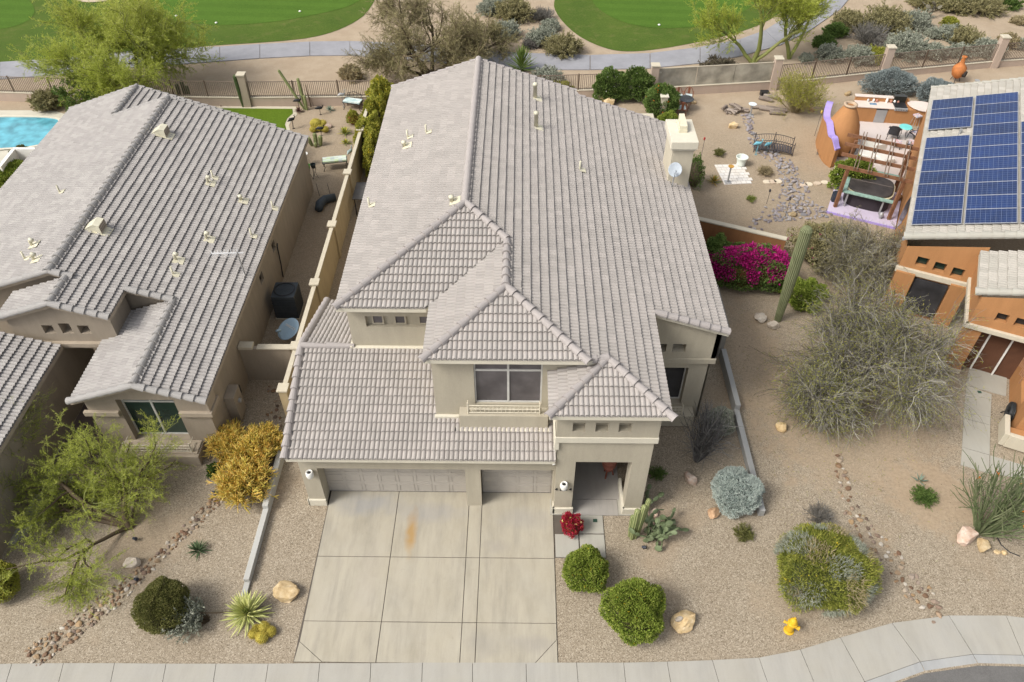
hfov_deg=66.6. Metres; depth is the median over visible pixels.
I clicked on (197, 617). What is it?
desert plant
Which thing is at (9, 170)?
leafy bush
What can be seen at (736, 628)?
ground
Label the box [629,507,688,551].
prickly pear
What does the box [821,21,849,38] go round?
desert scrub
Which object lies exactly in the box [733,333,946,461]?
litter
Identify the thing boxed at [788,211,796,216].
boulder
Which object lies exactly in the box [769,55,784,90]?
fence pillar
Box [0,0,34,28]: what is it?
grass
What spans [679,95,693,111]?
patio table
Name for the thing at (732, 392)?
garden wall
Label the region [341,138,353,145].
aloe
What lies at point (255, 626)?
barrel cactus
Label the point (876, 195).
hot tub
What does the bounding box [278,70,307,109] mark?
column cactus
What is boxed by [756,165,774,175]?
grass tuft
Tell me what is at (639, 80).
hedge shrub
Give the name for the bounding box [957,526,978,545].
boulder
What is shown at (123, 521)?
palo verde tree
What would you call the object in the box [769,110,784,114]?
log
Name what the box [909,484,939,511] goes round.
shrub
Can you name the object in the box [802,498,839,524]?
twiggy bush
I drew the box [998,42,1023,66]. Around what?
iron fence
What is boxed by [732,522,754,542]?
grass tuft
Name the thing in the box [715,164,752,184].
paver patio
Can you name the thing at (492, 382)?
window
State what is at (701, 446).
ocotillo
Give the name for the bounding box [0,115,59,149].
swimming pool
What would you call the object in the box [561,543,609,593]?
round bush
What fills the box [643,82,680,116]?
flowering bush
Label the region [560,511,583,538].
bougainvillea
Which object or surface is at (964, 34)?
desert scrub
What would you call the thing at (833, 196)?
step box
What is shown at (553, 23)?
desert scrub
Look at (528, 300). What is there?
house
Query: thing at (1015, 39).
desert scrub
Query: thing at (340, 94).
bird sculpture
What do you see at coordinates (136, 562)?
boulder
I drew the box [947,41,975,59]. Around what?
desert scrub
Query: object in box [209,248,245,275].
tv antenna
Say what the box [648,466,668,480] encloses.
grass tuft
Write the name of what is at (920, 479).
aloe
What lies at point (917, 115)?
bar stool
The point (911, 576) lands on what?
pebble
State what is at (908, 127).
patio table
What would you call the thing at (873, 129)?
patio
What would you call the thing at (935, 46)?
desert scrub
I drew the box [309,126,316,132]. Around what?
barrel cactus
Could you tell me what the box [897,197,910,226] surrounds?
side window
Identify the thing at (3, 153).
pool deck
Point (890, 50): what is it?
fence pillar
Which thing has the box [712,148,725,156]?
grass tuft
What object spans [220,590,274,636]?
variegated yucca
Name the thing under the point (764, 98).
log
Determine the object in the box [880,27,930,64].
desert scrub
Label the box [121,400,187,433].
window
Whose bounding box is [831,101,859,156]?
fireplace
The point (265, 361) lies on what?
side wall
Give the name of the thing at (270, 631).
barrel cactus
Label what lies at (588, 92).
iron fence
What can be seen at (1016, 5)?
desert scrub
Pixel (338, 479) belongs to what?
garage door
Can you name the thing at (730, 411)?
silver bush
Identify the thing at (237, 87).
column cactus
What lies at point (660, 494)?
prickly pear
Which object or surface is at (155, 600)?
round bush
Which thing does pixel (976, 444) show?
path
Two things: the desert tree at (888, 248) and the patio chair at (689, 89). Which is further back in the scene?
the patio chair at (689, 89)
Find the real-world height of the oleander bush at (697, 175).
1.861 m
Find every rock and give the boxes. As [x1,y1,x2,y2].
[75,620,81,626]
[930,599,938,603]
[936,610,941,617]
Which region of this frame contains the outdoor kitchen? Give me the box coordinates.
[854,94,927,126]
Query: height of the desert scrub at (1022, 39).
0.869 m
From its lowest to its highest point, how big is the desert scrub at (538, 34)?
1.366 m
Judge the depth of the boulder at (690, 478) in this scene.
27.61 m
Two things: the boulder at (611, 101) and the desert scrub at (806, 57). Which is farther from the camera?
the desert scrub at (806, 57)
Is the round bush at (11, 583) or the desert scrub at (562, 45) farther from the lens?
the desert scrub at (562, 45)
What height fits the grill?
0.560 m
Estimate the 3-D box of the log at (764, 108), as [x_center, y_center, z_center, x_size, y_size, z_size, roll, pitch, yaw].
[15.402,-14.054,47.146,0.856,0.258,0.251,13,46,13]
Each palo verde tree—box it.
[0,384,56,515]
[0,408,195,618]
[6,0,224,106]
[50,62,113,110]
[684,0,829,62]
[768,0,839,59]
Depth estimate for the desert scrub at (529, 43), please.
53.33 m
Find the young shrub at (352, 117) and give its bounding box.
[345,109,359,123]
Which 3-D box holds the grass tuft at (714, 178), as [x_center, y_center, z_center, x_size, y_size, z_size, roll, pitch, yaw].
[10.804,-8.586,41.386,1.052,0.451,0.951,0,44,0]
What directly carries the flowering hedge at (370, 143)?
on the ground at (736, 628)
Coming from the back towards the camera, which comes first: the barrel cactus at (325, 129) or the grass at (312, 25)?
the grass at (312, 25)
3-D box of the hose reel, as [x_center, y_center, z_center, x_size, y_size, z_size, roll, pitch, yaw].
[18.919,2.740,29.533,0.438,0.850,0.910,18,47,17]
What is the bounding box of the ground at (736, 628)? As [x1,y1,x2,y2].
[0,0,1023,681]
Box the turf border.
[216,106,296,129]
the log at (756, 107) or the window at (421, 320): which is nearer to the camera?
the window at (421, 320)
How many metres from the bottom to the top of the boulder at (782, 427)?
0.331 m
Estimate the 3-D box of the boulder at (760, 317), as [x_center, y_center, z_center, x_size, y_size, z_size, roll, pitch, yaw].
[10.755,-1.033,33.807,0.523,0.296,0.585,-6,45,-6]
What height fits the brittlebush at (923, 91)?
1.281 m
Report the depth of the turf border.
47.49 m
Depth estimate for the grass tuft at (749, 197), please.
40.22 m
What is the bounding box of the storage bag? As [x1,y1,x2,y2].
[315,193,335,211]
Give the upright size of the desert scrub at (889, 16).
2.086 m
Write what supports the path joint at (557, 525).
on the path at (565, 544)
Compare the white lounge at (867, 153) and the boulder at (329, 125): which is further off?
the boulder at (329, 125)
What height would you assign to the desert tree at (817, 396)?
3.382 m
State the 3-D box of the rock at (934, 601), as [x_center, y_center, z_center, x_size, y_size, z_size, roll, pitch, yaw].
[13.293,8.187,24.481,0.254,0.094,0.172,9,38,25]
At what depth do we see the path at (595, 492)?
27.48 m
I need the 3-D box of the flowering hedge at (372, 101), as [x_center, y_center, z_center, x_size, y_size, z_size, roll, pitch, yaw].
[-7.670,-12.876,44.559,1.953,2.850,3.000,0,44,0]
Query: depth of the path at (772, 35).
52.71 m
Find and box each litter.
[5,465,316,651]
[612,458,1022,618]
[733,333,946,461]
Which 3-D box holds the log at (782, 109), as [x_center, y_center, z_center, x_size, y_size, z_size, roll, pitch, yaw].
[16.160,-13.967,47.057,0.856,0.258,0.251,9,45,9]
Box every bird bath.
[724,164,733,183]
[748,102,756,116]
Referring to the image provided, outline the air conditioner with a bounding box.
[271,282,303,319]
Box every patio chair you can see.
[677,102,686,116]
[683,86,693,95]
[885,126,901,139]
[906,127,918,139]
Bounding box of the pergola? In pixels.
[833,132,918,219]
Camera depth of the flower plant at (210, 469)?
27.87 m
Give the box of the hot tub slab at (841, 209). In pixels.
[826,183,901,228]
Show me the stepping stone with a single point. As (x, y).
(778, 181)
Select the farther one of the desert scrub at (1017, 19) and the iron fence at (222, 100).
the desert scrub at (1017, 19)
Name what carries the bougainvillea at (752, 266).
on the ground at (736, 628)
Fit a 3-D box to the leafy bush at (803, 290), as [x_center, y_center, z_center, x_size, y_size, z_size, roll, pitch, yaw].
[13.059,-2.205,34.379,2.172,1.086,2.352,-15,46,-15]
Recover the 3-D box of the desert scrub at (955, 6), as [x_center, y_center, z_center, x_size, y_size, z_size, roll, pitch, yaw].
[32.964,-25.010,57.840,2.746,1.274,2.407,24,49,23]
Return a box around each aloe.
[337,127,350,136]
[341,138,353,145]
[911,473,927,484]
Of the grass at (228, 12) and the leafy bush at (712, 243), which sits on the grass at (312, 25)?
the grass at (228, 12)
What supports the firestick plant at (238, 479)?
on the ground at (736, 628)
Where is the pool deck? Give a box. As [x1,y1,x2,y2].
[0,110,63,161]
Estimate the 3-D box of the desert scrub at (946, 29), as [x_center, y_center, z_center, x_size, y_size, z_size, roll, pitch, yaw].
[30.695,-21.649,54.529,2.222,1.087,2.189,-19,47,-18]
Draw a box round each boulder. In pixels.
[123,557,140,568]
[273,580,299,602]
[324,122,331,128]
[603,97,614,104]
[648,508,658,516]
[671,610,695,633]
[675,616,682,621]
[684,471,697,484]
[708,507,720,518]
[728,122,738,128]
[754,313,766,322]
[766,321,779,328]
[775,422,786,432]
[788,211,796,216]
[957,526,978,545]
[977,538,990,552]
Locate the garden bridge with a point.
(783, 146)
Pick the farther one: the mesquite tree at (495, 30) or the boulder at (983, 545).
the mesquite tree at (495, 30)
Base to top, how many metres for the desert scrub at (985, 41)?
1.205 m
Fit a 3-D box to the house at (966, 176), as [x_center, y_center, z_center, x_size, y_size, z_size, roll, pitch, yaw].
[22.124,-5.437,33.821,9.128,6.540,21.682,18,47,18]
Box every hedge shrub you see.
[592,65,629,99]
[616,65,655,104]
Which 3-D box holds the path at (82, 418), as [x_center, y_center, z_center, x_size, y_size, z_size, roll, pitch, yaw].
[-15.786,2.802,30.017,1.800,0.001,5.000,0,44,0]
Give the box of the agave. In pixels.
[187,539,211,560]
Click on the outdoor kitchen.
(881, 111)
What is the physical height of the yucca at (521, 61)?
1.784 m
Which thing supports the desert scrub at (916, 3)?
on the ground at (736, 628)
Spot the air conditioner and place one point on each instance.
(287, 300)
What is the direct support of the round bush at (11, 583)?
on the ground at (736, 628)
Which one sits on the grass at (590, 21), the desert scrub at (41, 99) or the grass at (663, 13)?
the grass at (663, 13)
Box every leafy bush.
[0,159,22,187]
[705,231,744,269]
[776,276,828,314]
[783,219,847,272]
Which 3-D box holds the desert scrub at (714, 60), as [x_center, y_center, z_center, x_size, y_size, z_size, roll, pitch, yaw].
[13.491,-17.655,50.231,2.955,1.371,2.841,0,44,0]
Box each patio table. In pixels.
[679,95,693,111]
[898,124,912,137]
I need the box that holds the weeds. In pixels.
[735,303,953,545]
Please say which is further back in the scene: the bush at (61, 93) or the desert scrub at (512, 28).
the desert scrub at (512, 28)
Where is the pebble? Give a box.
[908,573,914,579]
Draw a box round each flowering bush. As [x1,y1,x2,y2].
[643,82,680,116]
[657,110,678,120]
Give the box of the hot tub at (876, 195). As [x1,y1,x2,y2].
[842,170,898,214]
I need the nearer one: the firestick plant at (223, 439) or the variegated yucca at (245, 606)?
the variegated yucca at (245, 606)
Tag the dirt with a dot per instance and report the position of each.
(91, 0)
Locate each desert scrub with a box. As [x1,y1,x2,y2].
[25,87,64,111]
[335,63,365,83]
[474,0,504,15]
[493,0,535,23]
[494,18,524,40]
[520,37,540,50]
[521,24,559,46]
[530,4,555,23]
[531,64,566,81]
[540,18,560,30]
[541,30,585,59]
[554,80,575,87]
[697,53,738,77]
[798,51,814,64]
[811,34,838,47]
[813,42,847,63]
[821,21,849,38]
[829,6,865,34]
[844,43,876,66]
[847,20,891,45]
[859,0,915,35]
[869,44,885,64]
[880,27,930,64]
[903,0,941,10]
[903,7,936,34]
[921,40,951,61]
[922,26,942,39]
[935,0,972,16]
[938,15,960,27]
[938,22,959,43]
[942,23,985,44]
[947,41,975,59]
[961,0,1011,19]
[971,36,1008,59]
[995,31,1020,49]
[1003,0,1023,10]
[1008,13,1023,25]
[1015,37,1023,49]
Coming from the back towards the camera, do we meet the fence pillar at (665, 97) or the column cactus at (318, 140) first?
the fence pillar at (665, 97)
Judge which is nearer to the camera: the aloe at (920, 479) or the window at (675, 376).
the aloe at (920, 479)
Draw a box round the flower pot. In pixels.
[736,153,748,166]
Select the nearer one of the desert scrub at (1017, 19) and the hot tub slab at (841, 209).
the hot tub slab at (841, 209)
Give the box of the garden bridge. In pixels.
[753,132,795,155]
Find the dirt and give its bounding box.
[81,0,105,1]
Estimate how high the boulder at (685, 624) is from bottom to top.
0.433 m
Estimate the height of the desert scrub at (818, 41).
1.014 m
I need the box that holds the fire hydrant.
[783,617,799,634]
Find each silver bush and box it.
[702,405,735,436]
[710,466,764,519]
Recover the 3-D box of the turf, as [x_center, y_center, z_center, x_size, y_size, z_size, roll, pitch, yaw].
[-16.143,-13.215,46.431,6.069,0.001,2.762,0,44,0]
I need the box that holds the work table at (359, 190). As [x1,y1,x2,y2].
[352,182,366,215]
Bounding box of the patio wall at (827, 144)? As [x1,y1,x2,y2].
[816,101,839,167]
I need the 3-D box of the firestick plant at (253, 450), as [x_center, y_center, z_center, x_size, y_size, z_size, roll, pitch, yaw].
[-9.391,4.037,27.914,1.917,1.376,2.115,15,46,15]
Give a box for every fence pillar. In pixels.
[235,71,251,106]
[650,62,660,86]
[658,93,668,115]
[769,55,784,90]
[879,44,896,70]
[990,34,1011,68]
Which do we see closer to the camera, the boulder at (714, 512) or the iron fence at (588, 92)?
the boulder at (714, 512)
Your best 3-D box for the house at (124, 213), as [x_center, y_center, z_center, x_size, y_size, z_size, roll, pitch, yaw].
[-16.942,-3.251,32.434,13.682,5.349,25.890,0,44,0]
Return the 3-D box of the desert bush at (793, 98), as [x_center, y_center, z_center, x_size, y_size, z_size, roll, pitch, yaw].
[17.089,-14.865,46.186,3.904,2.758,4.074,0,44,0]
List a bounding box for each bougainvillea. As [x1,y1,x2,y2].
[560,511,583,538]
[709,241,791,292]
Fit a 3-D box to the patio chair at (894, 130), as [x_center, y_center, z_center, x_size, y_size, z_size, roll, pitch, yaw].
[21.847,-11.980,44.513,0.710,0.978,0.694,19,47,18]
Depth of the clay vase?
27.28 m
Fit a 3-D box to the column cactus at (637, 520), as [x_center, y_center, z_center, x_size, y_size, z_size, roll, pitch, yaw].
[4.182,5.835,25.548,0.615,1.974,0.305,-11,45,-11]
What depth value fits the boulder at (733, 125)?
45.54 m
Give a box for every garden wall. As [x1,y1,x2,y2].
[234,424,285,618]
[698,216,786,249]
[719,349,765,515]
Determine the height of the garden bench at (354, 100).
0.975 m
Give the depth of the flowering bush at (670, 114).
44.61 m
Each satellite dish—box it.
[276,318,298,340]
[668,162,681,186]
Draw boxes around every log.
[750,105,764,108]
[759,95,772,101]
[759,106,773,110]
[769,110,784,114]
[773,107,786,111]
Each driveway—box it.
[8,442,74,544]
[294,491,556,663]
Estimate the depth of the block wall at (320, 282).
35.49 m
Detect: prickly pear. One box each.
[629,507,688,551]
[640,484,663,523]
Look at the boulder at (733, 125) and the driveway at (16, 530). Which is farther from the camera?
the boulder at (733, 125)
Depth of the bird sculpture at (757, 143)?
43.07 m
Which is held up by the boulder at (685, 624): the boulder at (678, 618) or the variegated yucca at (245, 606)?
the boulder at (678, 618)
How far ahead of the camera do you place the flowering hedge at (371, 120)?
42.12 m
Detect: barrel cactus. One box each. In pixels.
[247,628,257,639]
[251,623,258,631]
[254,630,268,644]
[258,620,269,631]
[265,626,276,636]
[309,118,320,126]
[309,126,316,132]
[322,126,328,132]
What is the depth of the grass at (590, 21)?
55.75 m
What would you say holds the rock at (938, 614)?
on the ground at (736, 628)
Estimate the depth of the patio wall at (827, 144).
42.62 m
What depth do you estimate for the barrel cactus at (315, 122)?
45.34 m
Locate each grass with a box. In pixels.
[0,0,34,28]
[0,0,373,61]
[132,0,358,24]
[554,0,779,50]
[592,0,753,27]
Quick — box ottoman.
[893,138,901,149]
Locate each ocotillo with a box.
[676,398,740,471]
[952,444,1023,540]
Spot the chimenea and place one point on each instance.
(959, 69)
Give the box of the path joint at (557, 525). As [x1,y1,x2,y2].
[554,515,606,558]
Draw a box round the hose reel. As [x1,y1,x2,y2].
[1000,401,1016,421]
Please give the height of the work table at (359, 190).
1.050 m
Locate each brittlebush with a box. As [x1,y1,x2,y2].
[857,66,919,95]
[915,77,954,101]
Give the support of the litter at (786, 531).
on the ground at (736, 628)
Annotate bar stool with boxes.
[909,113,922,128]
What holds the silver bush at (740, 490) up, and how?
on the ground at (736, 628)
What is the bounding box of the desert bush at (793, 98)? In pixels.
[768,64,839,118]
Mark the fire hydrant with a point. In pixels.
(792, 624)
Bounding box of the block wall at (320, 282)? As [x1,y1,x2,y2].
[276,108,367,415]
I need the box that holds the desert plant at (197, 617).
[160,592,232,643]
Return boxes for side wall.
[237,341,291,379]
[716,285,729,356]
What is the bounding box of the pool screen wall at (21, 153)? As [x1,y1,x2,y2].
[0,147,34,170]
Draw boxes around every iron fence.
[0,76,115,102]
[135,80,241,105]
[247,80,370,105]
[388,73,599,98]
[659,62,774,94]
[777,54,885,88]
[890,44,998,74]
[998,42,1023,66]
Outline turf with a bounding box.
[223,108,292,129]
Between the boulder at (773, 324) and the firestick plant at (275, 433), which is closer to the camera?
the firestick plant at (275, 433)
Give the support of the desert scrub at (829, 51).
on the ground at (736, 628)
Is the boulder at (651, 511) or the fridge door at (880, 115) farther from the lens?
the fridge door at (880, 115)
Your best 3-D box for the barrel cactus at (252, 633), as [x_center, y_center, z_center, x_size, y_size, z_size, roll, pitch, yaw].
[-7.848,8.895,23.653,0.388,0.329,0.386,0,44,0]
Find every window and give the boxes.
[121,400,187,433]
[371,316,384,323]
[394,316,406,323]
[418,317,426,324]
[473,364,542,401]
[665,368,685,397]
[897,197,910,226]
[904,277,947,316]
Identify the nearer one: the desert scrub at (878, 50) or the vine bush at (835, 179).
the vine bush at (835, 179)
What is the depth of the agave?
25.70 m
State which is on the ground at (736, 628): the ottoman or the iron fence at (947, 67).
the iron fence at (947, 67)
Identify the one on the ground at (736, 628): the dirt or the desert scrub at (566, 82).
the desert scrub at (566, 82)
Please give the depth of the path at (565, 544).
26.09 m
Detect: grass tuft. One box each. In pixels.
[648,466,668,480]
[705,175,722,186]
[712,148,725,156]
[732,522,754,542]
[746,194,755,201]
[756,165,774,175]
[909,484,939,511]
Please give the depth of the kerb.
23.12 m
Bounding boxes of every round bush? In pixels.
[0,559,20,603]
[130,575,191,634]
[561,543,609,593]
[598,577,666,645]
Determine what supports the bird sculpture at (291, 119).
on the ground at (736, 628)
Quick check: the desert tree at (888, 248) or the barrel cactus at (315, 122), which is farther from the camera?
the barrel cactus at (315, 122)
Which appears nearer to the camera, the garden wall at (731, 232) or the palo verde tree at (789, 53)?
the garden wall at (731, 232)
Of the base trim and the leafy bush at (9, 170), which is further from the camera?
the leafy bush at (9, 170)
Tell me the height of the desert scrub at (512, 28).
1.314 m
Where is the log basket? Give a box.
[759,90,769,95]
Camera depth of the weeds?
28.51 m
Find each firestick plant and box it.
[202,417,252,469]
[206,454,278,512]
[225,428,281,470]
[240,420,283,457]
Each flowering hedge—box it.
[352,109,381,155]
[359,89,386,123]
[362,127,379,178]
[364,74,393,103]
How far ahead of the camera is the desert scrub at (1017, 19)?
56.26 m
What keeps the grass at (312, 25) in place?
on the ground at (736, 628)
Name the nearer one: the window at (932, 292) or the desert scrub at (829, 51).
the window at (932, 292)
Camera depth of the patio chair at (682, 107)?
46.42 m
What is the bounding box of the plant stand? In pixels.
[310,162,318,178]
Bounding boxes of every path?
[0,0,847,79]
[54,403,108,466]
[555,515,605,557]
[572,462,618,515]
[960,367,1023,477]
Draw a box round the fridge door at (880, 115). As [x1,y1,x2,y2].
[873,110,887,122]
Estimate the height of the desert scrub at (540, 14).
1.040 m
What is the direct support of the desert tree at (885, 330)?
on the ground at (736, 628)
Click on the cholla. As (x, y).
(928, 6)
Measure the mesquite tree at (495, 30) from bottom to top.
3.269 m
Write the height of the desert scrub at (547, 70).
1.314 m
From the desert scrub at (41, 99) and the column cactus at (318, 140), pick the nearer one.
the column cactus at (318, 140)
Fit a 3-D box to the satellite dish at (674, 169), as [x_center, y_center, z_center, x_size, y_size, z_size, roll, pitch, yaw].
[6.627,-6.660,31.696,0.514,1.087,0.592,-15,46,-15]
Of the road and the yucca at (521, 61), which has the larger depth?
the yucca at (521, 61)
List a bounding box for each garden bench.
[322,155,347,170]
[342,91,363,111]
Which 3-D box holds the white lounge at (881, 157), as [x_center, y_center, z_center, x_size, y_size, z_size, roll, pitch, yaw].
[20.497,-10.314,42.928,0.840,0.800,1.100,-12,46,-12]
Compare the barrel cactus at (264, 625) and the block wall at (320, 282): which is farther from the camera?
the block wall at (320, 282)
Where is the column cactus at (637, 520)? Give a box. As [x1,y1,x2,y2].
[628,498,651,539]
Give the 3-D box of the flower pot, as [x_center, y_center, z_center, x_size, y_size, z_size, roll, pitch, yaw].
[12.564,-9.871,42.632,0.680,0.520,0.680,0,44,0]
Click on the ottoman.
(898, 141)
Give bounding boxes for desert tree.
[752,251,996,452]
[765,348,889,451]
[800,205,930,302]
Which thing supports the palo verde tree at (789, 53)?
on the ground at (736, 628)
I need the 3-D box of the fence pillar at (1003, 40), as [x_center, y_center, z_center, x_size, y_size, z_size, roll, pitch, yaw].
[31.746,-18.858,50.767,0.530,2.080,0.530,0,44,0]
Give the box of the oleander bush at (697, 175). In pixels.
[689,152,705,189]
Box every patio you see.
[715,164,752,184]
[834,121,912,183]
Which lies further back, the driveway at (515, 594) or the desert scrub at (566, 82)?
the desert scrub at (566, 82)
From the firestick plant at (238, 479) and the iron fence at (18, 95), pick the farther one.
the iron fence at (18, 95)
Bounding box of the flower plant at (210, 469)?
[206,461,221,477]
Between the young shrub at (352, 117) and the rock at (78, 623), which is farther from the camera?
the young shrub at (352, 117)
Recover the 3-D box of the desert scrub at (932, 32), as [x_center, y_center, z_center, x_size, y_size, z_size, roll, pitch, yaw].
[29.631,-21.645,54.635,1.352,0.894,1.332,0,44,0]
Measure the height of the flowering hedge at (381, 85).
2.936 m
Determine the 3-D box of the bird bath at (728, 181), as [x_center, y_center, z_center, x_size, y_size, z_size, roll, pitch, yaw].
[11.505,-8.815,41.231,0.320,1.025,0.320,0,44,0]
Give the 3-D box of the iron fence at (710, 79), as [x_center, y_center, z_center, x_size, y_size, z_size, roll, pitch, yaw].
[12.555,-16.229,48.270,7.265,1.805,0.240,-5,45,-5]
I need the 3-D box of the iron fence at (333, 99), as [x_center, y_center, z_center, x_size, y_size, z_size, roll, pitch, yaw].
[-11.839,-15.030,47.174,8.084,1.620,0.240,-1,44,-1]
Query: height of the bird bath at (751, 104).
0.775 m
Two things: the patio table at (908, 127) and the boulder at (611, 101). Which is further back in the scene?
the boulder at (611, 101)
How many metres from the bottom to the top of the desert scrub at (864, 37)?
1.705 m
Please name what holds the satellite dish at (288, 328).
on the ground at (736, 628)
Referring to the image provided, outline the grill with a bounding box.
[893,94,907,111]
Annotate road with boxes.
[903,666,1023,681]
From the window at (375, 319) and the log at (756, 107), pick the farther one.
the log at (756, 107)
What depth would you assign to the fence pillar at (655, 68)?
47.24 m
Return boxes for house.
[0,83,313,558]
[279,56,730,513]
[879,77,1023,451]
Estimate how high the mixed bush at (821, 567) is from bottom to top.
2.457 m
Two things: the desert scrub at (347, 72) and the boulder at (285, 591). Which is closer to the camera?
the boulder at (285, 591)
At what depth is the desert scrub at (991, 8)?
57.11 m
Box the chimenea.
[951,55,967,81]
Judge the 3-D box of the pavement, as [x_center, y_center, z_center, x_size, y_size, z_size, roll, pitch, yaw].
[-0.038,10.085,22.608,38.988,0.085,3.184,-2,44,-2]
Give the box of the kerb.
[866,654,1023,681]
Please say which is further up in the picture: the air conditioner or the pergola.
the pergola
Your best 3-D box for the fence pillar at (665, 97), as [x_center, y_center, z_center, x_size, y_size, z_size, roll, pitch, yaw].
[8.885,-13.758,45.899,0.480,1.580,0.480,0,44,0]
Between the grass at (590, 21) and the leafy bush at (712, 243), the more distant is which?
the grass at (590, 21)
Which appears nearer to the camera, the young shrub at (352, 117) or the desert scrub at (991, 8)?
the young shrub at (352, 117)
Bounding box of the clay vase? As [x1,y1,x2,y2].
[602,462,616,478]
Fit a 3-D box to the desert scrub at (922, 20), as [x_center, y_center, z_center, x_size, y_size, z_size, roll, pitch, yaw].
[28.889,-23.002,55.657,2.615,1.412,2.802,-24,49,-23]
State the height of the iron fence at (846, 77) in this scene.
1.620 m
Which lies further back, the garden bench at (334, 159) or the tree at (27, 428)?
the garden bench at (334, 159)
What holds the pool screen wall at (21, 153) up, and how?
on the ground at (736, 628)
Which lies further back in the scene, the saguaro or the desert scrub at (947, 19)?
the desert scrub at (947, 19)
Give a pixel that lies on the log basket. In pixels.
(762, 92)
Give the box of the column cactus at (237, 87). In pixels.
[233,75,243,106]
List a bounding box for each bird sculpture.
[287,115,294,128]
[337,89,345,107]
[753,139,763,153]
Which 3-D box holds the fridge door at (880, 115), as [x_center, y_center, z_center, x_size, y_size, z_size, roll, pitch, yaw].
[21.682,-13.233,45.869,0.600,0.770,0.028,5,45,5]
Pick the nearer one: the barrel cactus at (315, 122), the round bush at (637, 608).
the round bush at (637, 608)
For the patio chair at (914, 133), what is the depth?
44.42 m
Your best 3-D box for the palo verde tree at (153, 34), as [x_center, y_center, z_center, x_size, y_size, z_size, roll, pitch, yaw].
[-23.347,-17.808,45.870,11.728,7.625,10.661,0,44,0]
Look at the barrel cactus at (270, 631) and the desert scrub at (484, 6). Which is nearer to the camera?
the barrel cactus at (270, 631)
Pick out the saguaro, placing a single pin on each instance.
(799, 252)
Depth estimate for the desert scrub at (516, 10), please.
56.20 m
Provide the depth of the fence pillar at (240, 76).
46.66 m
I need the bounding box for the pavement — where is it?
[0,615,1023,681]
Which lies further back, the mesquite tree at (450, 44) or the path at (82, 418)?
the mesquite tree at (450, 44)
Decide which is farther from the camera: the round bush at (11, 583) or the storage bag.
the storage bag
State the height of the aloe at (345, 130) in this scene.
0.422 m
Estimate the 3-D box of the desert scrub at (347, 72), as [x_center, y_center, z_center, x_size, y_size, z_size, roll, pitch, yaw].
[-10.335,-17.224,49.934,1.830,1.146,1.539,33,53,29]
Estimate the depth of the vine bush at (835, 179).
40.08 m
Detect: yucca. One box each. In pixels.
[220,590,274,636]
[504,43,537,71]
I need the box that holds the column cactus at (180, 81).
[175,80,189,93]
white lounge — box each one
[859,140,876,158]
[872,143,895,165]
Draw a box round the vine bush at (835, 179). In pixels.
[826,154,877,189]
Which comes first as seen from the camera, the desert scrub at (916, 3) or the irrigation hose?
the irrigation hose
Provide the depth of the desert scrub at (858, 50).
51.37 m
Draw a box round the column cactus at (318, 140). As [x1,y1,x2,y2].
[308,133,322,147]
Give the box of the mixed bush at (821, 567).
[772,521,883,619]
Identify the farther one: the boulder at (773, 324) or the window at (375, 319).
the boulder at (773, 324)
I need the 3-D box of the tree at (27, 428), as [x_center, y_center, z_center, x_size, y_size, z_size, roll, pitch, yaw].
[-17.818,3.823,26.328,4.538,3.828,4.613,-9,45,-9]
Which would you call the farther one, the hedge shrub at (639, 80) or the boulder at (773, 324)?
the hedge shrub at (639, 80)
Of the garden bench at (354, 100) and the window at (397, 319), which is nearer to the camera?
the window at (397, 319)
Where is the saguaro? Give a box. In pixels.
[774,225,812,321]
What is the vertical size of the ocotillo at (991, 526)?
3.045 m
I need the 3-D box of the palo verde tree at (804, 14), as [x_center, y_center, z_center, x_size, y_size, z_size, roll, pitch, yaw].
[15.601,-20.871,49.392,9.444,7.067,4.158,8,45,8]
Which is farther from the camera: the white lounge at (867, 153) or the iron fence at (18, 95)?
the iron fence at (18, 95)
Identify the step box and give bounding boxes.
[830,191,837,201]
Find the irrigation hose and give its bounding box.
[997,537,1019,556]
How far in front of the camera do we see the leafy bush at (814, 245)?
35.66 m
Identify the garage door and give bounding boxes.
[324,468,465,491]
[482,470,551,492]
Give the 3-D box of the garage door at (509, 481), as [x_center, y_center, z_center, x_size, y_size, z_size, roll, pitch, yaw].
[0.180,4.576,26.721,2.410,2.114,0.064,0,44,0]
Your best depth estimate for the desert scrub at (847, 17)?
55.24 m
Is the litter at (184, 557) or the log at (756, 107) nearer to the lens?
the litter at (184, 557)
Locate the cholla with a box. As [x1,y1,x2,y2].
[923,1,941,16]
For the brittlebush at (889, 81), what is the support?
on the ground at (736, 628)
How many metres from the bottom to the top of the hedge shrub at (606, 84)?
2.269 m
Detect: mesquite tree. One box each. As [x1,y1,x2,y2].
[344,0,509,82]
[442,8,521,61]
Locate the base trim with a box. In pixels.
[550,499,633,515]
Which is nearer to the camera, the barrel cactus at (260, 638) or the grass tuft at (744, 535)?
the barrel cactus at (260, 638)

